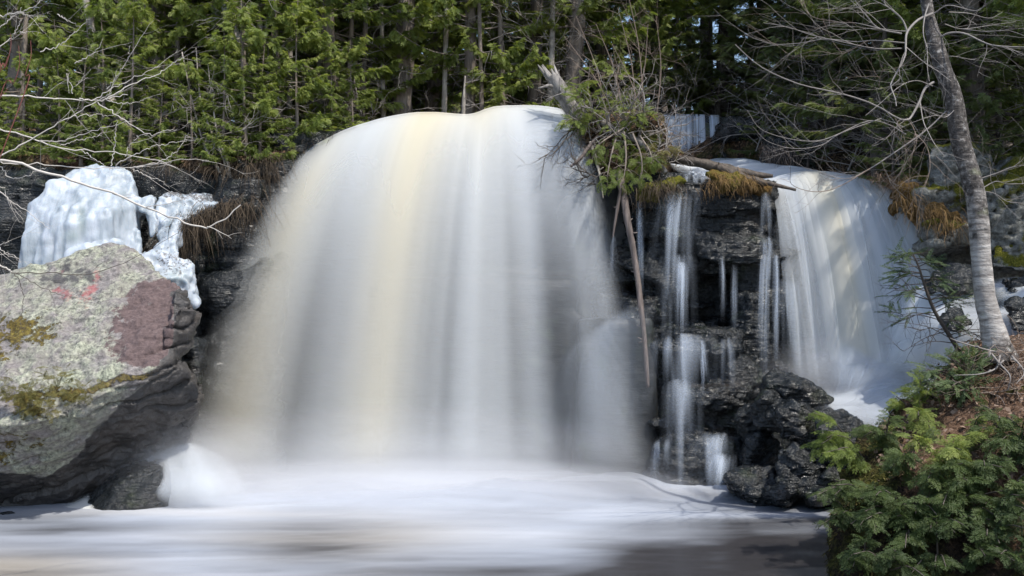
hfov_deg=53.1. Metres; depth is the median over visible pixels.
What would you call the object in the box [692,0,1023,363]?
birch tree
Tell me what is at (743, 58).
slim tree
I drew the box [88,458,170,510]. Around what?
rock
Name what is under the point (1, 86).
hemlock tree
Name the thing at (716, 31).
spruce tree
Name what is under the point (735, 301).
cliff
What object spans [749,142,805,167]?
grass tuft
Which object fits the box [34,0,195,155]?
cedar tree
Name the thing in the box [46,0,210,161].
cedar tree
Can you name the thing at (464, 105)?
bare tree
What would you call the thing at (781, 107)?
bare shrub
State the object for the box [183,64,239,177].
sapling
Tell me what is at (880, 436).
cedar seedling
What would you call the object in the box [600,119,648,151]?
log
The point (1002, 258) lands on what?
boulder
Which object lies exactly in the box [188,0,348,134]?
cedar tree
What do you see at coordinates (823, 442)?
cedar seedling
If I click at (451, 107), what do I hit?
hemlock tree
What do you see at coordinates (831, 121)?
spruce tree
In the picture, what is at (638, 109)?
twig tangle
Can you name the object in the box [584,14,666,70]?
hemlock tree
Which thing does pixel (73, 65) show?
cedar tree
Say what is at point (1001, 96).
hemlock tree
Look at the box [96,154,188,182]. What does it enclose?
grass tuft
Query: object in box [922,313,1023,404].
twig tangle
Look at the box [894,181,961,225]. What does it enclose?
moss clump
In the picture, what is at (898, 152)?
bare shrub
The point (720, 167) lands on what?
log
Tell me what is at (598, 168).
stick
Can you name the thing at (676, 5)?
cedar tree
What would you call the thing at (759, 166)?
stream
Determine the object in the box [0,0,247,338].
bare shrub
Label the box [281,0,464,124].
cedar tree
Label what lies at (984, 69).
cedar tree
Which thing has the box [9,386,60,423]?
fern
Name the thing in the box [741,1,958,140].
hemlock tree
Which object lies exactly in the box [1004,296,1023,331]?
boulder
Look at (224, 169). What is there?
grass tuft
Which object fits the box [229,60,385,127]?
bare shrub
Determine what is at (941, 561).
cedar seedling
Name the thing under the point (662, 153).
cedar shrub
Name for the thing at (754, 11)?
hemlock tree
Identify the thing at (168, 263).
snow patch
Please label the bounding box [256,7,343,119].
slim tree
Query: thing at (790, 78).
slim tree
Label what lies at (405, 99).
cedar tree
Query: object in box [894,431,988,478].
cedar seedling
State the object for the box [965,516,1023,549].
cedar seedling
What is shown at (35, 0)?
sky
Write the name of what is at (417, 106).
cedar tree
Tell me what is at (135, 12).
cedar tree
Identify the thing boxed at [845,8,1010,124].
cedar tree
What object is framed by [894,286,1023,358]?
stream
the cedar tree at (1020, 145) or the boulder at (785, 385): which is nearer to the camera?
the boulder at (785, 385)
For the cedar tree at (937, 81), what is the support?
on the forest ground
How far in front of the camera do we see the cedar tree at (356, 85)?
13.87 m
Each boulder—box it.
[0,242,203,506]
[723,463,837,508]
[733,403,758,440]
[738,430,779,465]
[750,387,816,438]
[759,368,833,407]
[775,441,845,493]
[813,407,862,451]
[924,261,973,296]
[937,306,971,331]
[992,244,1023,270]
[1001,275,1023,291]
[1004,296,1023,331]
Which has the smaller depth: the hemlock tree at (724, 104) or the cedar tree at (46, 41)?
the cedar tree at (46, 41)
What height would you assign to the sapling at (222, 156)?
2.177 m
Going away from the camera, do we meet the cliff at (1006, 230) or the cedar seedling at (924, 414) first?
the cedar seedling at (924, 414)
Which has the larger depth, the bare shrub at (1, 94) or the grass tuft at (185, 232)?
the grass tuft at (185, 232)
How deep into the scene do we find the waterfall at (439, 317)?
12.74 m
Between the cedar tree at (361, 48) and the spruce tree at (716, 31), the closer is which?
the cedar tree at (361, 48)
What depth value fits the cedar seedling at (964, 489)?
7.25 m
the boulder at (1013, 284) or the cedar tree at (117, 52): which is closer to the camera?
the boulder at (1013, 284)
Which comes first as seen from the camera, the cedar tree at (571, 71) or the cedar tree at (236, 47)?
the cedar tree at (236, 47)
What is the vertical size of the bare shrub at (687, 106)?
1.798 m
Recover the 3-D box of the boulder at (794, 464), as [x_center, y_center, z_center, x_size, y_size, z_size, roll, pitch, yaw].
[3.014,1.885,10.514,0.840,0.667,0.936,0,0,0]
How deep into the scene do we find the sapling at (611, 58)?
13.60 m
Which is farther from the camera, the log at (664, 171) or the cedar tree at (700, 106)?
the cedar tree at (700, 106)
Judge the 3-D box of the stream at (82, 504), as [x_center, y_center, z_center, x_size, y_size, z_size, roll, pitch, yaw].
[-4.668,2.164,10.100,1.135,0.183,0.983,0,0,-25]
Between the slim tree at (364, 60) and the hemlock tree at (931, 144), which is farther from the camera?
the slim tree at (364, 60)
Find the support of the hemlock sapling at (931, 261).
on the bank mound at (953, 548)
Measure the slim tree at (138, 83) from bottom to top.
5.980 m
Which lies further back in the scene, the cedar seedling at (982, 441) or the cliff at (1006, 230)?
the cliff at (1006, 230)
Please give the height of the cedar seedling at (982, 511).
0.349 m
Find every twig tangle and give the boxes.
[511,114,589,194]
[545,70,620,143]
[550,151,596,218]
[580,90,682,148]
[587,90,698,172]
[593,58,675,142]
[617,67,697,144]
[648,116,699,167]
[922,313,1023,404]
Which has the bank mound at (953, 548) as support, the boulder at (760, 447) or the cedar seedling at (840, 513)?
the cedar seedling at (840, 513)
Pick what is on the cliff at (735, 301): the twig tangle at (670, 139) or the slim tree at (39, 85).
the twig tangle at (670, 139)
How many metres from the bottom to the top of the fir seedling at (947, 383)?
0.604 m
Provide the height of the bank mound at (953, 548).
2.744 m
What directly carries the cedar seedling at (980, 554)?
on the bank mound at (953, 548)
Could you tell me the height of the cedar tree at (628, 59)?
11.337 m
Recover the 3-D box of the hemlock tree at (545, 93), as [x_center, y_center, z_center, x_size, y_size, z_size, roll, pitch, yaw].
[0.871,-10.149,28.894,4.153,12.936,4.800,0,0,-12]
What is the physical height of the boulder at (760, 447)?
0.537 m
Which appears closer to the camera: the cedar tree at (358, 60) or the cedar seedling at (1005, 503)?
the cedar seedling at (1005, 503)
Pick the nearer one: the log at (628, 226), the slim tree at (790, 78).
the log at (628, 226)
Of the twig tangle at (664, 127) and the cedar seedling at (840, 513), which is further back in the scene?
the twig tangle at (664, 127)
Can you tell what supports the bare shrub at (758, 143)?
on the forest ground
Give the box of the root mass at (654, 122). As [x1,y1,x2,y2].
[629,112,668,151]
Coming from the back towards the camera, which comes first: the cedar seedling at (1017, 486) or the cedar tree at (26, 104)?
the cedar tree at (26, 104)
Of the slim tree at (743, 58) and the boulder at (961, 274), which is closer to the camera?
the boulder at (961, 274)
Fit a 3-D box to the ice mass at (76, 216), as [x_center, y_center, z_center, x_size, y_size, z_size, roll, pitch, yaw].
[-5.055,-0.730,12.102,1.835,1.540,1.658,0,0,0]
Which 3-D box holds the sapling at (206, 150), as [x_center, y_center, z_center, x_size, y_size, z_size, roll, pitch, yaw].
[-4.173,-2.084,12.531,1.426,1.828,0.928,0,0,11]
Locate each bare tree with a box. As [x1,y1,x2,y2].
[6,0,160,149]
[207,0,313,130]
[461,76,483,113]
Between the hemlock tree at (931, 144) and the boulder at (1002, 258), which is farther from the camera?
the hemlock tree at (931, 144)
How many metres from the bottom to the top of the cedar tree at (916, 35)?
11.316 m
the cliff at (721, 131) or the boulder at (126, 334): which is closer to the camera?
the boulder at (126, 334)
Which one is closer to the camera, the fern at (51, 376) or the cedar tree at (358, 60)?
the fern at (51, 376)
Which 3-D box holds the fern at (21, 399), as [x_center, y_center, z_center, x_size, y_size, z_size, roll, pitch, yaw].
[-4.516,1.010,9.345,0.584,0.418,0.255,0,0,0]
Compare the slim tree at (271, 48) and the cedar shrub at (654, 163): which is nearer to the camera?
the cedar shrub at (654, 163)
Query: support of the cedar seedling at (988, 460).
on the bank mound at (953, 548)
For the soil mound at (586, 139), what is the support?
on the forest ground
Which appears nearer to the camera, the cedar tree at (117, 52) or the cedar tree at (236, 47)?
the cedar tree at (236, 47)
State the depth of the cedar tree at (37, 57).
13.52 m
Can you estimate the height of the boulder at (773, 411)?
0.547 m
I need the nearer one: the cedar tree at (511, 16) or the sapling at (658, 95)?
the sapling at (658, 95)
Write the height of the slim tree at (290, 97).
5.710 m
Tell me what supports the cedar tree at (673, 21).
on the forest ground
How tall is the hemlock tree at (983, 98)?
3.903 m
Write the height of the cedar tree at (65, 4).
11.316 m
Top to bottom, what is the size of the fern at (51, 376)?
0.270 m
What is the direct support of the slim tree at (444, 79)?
on the forest ground
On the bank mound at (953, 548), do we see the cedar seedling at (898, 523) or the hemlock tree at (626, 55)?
the cedar seedling at (898, 523)
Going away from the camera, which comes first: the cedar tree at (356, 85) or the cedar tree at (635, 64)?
the cedar tree at (356, 85)
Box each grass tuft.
[0,152,74,178]
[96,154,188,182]
[143,189,290,268]
[176,158,252,186]
[210,152,301,211]
[270,131,341,162]
[628,174,693,223]
[697,166,770,202]
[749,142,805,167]
[853,168,942,201]
[882,190,991,247]
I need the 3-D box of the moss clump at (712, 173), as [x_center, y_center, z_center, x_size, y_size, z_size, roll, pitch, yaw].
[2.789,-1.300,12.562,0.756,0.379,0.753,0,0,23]
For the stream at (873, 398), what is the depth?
10.90 m
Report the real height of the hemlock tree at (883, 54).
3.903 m
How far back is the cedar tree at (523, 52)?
16.13 m
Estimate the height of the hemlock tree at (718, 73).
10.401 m
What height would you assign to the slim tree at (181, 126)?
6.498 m
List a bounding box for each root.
[950,338,996,356]
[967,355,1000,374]
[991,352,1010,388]
[1011,355,1023,383]
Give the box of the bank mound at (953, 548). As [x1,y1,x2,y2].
[825,334,1023,575]
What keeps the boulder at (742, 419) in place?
on the boulder at (760, 447)
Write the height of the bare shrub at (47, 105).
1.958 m
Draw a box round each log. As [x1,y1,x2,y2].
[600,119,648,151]
[614,170,649,387]
[647,151,667,174]
[658,156,772,178]
[714,163,795,190]
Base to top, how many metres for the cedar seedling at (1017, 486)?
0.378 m
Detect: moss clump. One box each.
[637,175,686,202]
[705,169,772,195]
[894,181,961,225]
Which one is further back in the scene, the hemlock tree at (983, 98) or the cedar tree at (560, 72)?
the cedar tree at (560, 72)
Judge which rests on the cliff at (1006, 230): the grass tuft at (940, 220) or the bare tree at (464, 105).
the grass tuft at (940, 220)
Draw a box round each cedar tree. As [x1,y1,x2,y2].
[0,0,52,130]
[0,0,96,122]
[0,0,107,150]
[0,0,110,153]
[0,0,131,139]
[0,51,55,157]
[0,55,31,153]
[11,22,98,157]
[31,2,173,123]
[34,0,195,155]
[35,18,119,165]
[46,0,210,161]
[50,0,151,158]
[74,0,239,150]
[75,0,178,166]
[77,0,267,159]
[84,0,294,157]
[121,0,310,155]
[128,56,184,164]
[152,0,340,151]
[155,57,220,166]
[169,4,286,133]
[186,21,260,171]
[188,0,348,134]
[194,0,366,146]
[197,0,297,162]
[218,26,298,162]
[226,0,395,117]
[244,0,429,126]
[250,0,340,150]
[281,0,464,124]
[283,0,425,124]
[293,19,426,124]
[297,16,424,122]
[305,41,359,130]
[327,41,372,129]
[335,0,485,115]
[355,23,488,116]
[360,0,507,115]
[371,0,558,113]
[378,6,489,83]
[415,0,568,102]
[426,1,516,112]
[437,0,563,114]
[456,2,590,111]
[484,0,651,112]
[503,0,656,113]
[545,0,664,111]
[556,0,725,110]
[586,0,730,113]
[612,1,723,114]
[616,7,698,98]
[628,0,699,111]
[728,0,868,124]
[785,0,987,163]
[788,2,901,127]
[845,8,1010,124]
[846,3,1011,134]
[855,0,1023,155]
[883,0,1023,155]
[895,5,1023,158]
[953,0,1023,150]
[990,0,1023,135]
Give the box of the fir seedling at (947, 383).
[905,338,1004,408]
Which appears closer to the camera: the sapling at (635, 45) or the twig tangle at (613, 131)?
the twig tangle at (613, 131)
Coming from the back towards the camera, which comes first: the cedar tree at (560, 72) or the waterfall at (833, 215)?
the cedar tree at (560, 72)
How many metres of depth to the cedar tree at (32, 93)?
24.35 m
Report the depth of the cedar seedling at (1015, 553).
6.92 m
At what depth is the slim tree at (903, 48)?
14.58 m
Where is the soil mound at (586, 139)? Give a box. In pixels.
[562,109,661,181]
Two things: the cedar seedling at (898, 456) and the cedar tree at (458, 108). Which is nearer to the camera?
the cedar seedling at (898, 456)
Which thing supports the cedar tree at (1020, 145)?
on the forest ground
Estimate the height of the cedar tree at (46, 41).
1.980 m
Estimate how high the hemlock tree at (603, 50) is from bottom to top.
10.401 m
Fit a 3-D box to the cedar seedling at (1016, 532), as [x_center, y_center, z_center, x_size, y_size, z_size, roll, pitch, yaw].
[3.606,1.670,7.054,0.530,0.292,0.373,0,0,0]
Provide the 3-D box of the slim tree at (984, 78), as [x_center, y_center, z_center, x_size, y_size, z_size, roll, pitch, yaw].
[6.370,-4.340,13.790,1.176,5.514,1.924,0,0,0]
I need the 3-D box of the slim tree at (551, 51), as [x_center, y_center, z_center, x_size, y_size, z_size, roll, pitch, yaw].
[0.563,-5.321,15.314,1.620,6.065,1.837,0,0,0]
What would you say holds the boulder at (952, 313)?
in the stream at (900, 335)
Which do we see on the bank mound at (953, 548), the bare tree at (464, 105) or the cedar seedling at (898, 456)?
the cedar seedling at (898, 456)
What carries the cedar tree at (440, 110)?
on the forest ground
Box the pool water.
[0,463,833,575]
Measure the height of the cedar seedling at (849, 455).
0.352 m
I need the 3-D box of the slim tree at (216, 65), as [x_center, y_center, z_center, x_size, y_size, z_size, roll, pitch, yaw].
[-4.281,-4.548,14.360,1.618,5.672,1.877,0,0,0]
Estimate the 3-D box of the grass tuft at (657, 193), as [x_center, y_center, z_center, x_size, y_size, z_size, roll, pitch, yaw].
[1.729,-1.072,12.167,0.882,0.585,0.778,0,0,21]
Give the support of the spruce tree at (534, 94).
on the forest ground
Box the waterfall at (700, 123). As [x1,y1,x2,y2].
[663,114,718,148]
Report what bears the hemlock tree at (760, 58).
on the forest ground
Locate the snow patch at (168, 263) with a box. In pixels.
[139,191,217,309]
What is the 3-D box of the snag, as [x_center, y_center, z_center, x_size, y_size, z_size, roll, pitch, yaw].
[0.738,-2.362,13.043,0.937,0.992,0.257,0,0,-16]
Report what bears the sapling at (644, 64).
on the soil mound at (586, 139)
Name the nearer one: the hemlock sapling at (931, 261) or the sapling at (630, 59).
the hemlock sapling at (931, 261)
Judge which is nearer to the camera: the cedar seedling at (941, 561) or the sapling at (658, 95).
the cedar seedling at (941, 561)
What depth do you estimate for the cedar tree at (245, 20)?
12.77 m
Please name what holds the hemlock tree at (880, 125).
on the cliff at (1006, 230)
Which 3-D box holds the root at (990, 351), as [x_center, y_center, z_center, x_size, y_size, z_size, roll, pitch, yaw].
[3.660,0.470,8.077,0.499,0.163,0.062,0,0,-25]
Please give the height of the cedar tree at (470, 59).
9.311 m
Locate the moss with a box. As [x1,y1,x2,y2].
[822,399,906,575]
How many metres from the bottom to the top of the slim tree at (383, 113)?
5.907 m
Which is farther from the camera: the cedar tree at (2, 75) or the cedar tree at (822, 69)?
the cedar tree at (822, 69)
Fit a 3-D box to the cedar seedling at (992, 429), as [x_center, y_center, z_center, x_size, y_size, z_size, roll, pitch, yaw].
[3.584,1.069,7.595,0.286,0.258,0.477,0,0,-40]
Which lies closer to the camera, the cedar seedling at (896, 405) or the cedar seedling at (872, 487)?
the cedar seedling at (872, 487)
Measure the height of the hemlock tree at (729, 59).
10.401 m
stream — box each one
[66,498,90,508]
[673,158,866,190]
[832,388,912,402]
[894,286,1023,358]
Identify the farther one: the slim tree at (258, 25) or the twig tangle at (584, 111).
the slim tree at (258, 25)
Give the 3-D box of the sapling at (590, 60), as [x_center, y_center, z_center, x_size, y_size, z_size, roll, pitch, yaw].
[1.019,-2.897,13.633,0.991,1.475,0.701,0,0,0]
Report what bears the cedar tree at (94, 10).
on the forest ground
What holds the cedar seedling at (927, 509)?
on the bank mound at (953, 548)
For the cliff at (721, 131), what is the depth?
15.47 m
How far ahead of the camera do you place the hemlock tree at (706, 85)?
17.84 m
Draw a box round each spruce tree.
[485,0,592,110]
[662,3,736,107]
[691,1,774,113]
[759,0,911,144]
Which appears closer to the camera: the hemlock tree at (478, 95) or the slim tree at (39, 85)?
the slim tree at (39, 85)
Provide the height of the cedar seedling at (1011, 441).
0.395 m
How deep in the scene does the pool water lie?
9.30 m
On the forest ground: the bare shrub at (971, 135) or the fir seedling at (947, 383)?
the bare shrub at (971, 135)
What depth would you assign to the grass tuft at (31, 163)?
12.79 m
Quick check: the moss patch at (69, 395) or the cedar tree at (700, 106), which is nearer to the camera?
the moss patch at (69, 395)
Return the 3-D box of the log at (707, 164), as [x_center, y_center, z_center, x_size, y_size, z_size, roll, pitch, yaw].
[2.478,-1.509,12.747,1.498,0.336,0.179,0,0,21]
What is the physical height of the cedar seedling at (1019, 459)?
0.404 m
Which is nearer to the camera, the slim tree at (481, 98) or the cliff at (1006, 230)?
the cliff at (1006, 230)
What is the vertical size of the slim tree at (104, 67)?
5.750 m
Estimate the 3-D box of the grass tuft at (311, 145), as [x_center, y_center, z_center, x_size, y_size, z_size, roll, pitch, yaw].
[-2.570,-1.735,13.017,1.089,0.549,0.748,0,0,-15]
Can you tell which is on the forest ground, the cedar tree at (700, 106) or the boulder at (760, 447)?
the cedar tree at (700, 106)
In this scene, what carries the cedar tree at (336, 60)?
on the forest ground
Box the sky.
[29,0,869,114]
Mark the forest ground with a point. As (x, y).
(508, 128)
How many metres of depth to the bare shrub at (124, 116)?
13.93 m
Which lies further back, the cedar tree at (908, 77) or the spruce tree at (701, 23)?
the spruce tree at (701, 23)
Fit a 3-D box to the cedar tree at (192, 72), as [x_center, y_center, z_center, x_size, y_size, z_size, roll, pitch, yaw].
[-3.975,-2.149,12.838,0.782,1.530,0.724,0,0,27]
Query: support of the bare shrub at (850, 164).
on the forest ground
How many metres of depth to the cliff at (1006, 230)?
11.28 m
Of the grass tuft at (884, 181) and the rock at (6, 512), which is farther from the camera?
the grass tuft at (884, 181)
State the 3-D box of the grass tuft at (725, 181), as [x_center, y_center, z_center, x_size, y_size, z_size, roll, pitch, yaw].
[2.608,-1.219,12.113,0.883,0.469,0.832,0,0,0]
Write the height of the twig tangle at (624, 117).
1.065 m
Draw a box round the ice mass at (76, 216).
[18,164,157,268]
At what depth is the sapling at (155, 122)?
12.97 m
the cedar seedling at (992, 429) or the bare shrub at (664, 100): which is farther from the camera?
the bare shrub at (664, 100)
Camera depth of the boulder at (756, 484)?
10.32 m
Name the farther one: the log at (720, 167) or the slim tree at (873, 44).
the slim tree at (873, 44)
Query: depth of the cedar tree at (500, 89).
15.12 m
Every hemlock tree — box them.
[0,0,130,153]
[0,5,35,87]
[379,27,456,112]
[448,17,515,112]
[484,0,614,111]
[512,0,711,109]
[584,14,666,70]
[617,0,803,115]
[649,0,775,116]
[657,0,844,115]
[704,0,908,131]
[714,0,850,134]
[727,47,799,155]
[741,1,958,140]
[755,0,920,143]
[771,0,970,180]
[782,0,1023,155]
[782,74,839,167]
[848,58,936,181]
[872,35,975,186]
[882,0,1023,175]
[892,1,1023,155]
[926,24,1023,163]
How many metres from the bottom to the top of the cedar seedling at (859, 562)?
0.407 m
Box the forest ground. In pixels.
[0,100,1016,356]
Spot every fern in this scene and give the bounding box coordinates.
[0,377,47,419]
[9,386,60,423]
[29,363,74,390]
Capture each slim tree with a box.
[9,0,75,151]
[82,0,148,149]
[93,17,141,154]
[179,35,204,159]
[196,0,305,150]
[210,1,252,155]
[213,9,336,129]
[256,4,345,119]
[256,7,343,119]
[340,0,423,117]
[355,3,426,124]
[442,5,498,113]
[460,2,496,110]
[504,0,591,106]
[678,3,700,110]
[696,17,713,115]
[699,4,765,115]
[788,5,796,134]
[842,0,916,154]
[848,7,877,151]
[940,34,1011,126]
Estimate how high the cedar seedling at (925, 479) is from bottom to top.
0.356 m
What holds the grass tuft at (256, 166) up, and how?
on the cliff at (242, 309)
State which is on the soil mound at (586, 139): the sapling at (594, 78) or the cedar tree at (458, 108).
the sapling at (594, 78)
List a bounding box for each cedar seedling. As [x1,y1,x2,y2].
[799,411,856,461]
[807,479,867,509]
[812,494,860,536]
[818,431,871,474]
[828,479,901,509]
[836,534,881,575]
[845,548,929,575]
[847,410,909,451]
[847,488,897,530]
[847,506,890,544]
[856,497,925,534]
[876,427,940,488]
[876,506,938,553]
[880,379,937,432]
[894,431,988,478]
[894,475,961,523]
[903,366,945,441]
[906,458,977,501]
[906,510,964,575]
[909,512,991,542]
[927,476,989,518]
[943,488,1023,529]
[944,457,1016,494]
[960,533,1023,572]
[963,416,999,452]
[964,416,1022,439]
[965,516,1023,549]
[966,492,1023,526]
[968,454,1017,480]
[971,391,1023,439]
[980,414,1023,457]
[986,535,1023,573]
[991,473,1023,523]
[998,513,1023,545]
[1006,425,1023,468]
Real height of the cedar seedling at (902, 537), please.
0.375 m
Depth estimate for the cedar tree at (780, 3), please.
18.85 m
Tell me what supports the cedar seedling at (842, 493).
on the bank mound at (953, 548)
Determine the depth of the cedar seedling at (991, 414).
7.61 m
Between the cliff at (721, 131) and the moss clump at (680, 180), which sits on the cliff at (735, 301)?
the moss clump at (680, 180)
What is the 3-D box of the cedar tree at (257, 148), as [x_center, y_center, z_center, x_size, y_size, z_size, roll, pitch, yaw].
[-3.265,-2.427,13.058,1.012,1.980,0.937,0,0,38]
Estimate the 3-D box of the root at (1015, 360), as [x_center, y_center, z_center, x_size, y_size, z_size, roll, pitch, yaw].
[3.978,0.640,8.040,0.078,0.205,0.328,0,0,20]
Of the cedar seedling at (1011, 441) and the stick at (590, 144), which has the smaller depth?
the cedar seedling at (1011, 441)
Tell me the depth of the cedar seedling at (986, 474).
7.28 m
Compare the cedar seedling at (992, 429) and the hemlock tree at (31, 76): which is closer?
the cedar seedling at (992, 429)
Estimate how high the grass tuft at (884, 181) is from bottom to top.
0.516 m
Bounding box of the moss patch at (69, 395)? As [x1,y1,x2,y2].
[45,379,104,406]
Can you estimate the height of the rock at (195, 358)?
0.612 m
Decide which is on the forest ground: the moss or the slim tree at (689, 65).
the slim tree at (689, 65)
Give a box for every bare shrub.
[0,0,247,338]
[0,34,31,157]
[0,42,111,152]
[58,36,218,155]
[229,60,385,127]
[290,64,406,120]
[620,31,743,117]
[663,72,746,149]
[690,59,801,157]
[743,49,846,144]
[779,69,915,170]
[820,92,946,192]
[874,83,989,165]
[914,62,1023,162]
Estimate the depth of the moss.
7.85 m
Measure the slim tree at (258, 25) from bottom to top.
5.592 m
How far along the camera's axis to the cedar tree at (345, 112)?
14.71 m
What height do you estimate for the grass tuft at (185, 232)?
1.158 m
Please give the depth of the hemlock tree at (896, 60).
14.64 m
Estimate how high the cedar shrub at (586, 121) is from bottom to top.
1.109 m
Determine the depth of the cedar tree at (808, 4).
14.02 m
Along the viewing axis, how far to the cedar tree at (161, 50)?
13.69 m
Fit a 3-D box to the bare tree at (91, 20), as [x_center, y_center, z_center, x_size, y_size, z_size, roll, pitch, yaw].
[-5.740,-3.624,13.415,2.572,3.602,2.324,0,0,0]
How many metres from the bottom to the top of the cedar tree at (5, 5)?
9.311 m
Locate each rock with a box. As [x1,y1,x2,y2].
[0,511,14,514]
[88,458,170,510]
[181,337,207,384]
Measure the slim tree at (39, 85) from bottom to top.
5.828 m
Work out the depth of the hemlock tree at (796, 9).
14.54 m
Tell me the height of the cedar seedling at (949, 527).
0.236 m
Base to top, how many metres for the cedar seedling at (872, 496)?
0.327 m
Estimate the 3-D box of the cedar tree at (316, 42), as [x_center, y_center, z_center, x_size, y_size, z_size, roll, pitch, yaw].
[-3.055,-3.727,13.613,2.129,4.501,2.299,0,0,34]
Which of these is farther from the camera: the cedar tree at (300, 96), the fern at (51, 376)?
the cedar tree at (300, 96)
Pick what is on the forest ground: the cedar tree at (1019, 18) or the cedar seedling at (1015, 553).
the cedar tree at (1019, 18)
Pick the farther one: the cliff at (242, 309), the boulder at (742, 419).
the cliff at (242, 309)
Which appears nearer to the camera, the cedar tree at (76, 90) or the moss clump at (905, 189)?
the moss clump at (905, 189)
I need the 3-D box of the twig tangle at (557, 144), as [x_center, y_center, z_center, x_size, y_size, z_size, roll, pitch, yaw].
[0.522,-1.648,12.783,1.064,1.248,1.322,0,0,0]
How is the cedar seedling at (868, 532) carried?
on the bank mound at (953, 548)
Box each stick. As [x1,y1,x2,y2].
[570,135,598,166]
[589,141,603,197]
[612,188,621,237]
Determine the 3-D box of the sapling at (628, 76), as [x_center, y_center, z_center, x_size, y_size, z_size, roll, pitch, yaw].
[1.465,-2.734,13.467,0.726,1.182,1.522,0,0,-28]
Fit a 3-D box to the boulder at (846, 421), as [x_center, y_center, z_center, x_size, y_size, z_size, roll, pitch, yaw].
[3.356,1.438,10.512,0.568,0.464,0.854,0,0,9]
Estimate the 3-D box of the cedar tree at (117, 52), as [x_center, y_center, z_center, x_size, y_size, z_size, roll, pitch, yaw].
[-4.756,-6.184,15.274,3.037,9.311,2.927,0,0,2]
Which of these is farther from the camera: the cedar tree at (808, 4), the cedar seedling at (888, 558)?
the cedar tree at (808, 4)
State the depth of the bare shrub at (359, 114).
14.40 m
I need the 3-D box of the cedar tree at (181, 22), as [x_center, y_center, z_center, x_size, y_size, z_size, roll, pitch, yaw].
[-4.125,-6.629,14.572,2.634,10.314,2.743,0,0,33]
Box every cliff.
[0,126,369,474]
[583,170,950,485]
[664,113,855,169]
[865,140,1023,287]
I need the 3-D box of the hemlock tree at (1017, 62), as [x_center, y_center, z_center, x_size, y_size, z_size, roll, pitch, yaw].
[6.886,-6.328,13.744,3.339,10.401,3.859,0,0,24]
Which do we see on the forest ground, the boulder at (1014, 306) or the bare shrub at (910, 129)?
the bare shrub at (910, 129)
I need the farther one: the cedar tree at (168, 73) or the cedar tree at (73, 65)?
the cedar tree at (73, 65)
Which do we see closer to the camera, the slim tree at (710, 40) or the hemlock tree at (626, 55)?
the slim tree at (710, 40)
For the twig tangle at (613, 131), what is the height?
0.808 m
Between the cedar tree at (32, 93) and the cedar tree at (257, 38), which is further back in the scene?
the cedar tree at (32, 93)
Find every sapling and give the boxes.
[114,52,232,172]
[124,89,225,156]
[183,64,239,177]
[185,38,272,174]
[553,10,621,109]
[564,36,613,113]
[574,0,665,109]
[579,3,630,98]
[593,44,659,107]
[608,0,643,106]
[620,16,673,109]
[632,1,692,111]
[874,237,1022,363]
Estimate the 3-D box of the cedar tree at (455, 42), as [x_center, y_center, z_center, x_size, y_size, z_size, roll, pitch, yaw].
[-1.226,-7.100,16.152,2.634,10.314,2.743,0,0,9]
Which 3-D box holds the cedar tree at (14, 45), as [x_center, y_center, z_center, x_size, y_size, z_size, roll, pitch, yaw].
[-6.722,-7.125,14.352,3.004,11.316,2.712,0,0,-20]
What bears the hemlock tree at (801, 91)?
on the forest ground
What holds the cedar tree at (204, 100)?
on the forest ground
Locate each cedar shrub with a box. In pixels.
[553,59,657,145]
[586,127,665,195]
[622,143,683,175]
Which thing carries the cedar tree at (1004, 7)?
on the forest ground
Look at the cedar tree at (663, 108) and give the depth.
32.47 m
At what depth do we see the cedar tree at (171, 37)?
14.13 m
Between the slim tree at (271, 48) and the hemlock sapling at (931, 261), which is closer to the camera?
the hemlock sapling at (931, 261)
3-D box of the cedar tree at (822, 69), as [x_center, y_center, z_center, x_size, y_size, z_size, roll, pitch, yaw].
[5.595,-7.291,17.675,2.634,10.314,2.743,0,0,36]
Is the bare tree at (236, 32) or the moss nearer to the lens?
the moss
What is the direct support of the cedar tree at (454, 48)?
on the forest ground
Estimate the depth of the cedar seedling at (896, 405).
8.58 m
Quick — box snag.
[537,64,585,122]
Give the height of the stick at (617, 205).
0.595 m
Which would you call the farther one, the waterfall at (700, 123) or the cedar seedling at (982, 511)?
the waterfall at (700, 123)

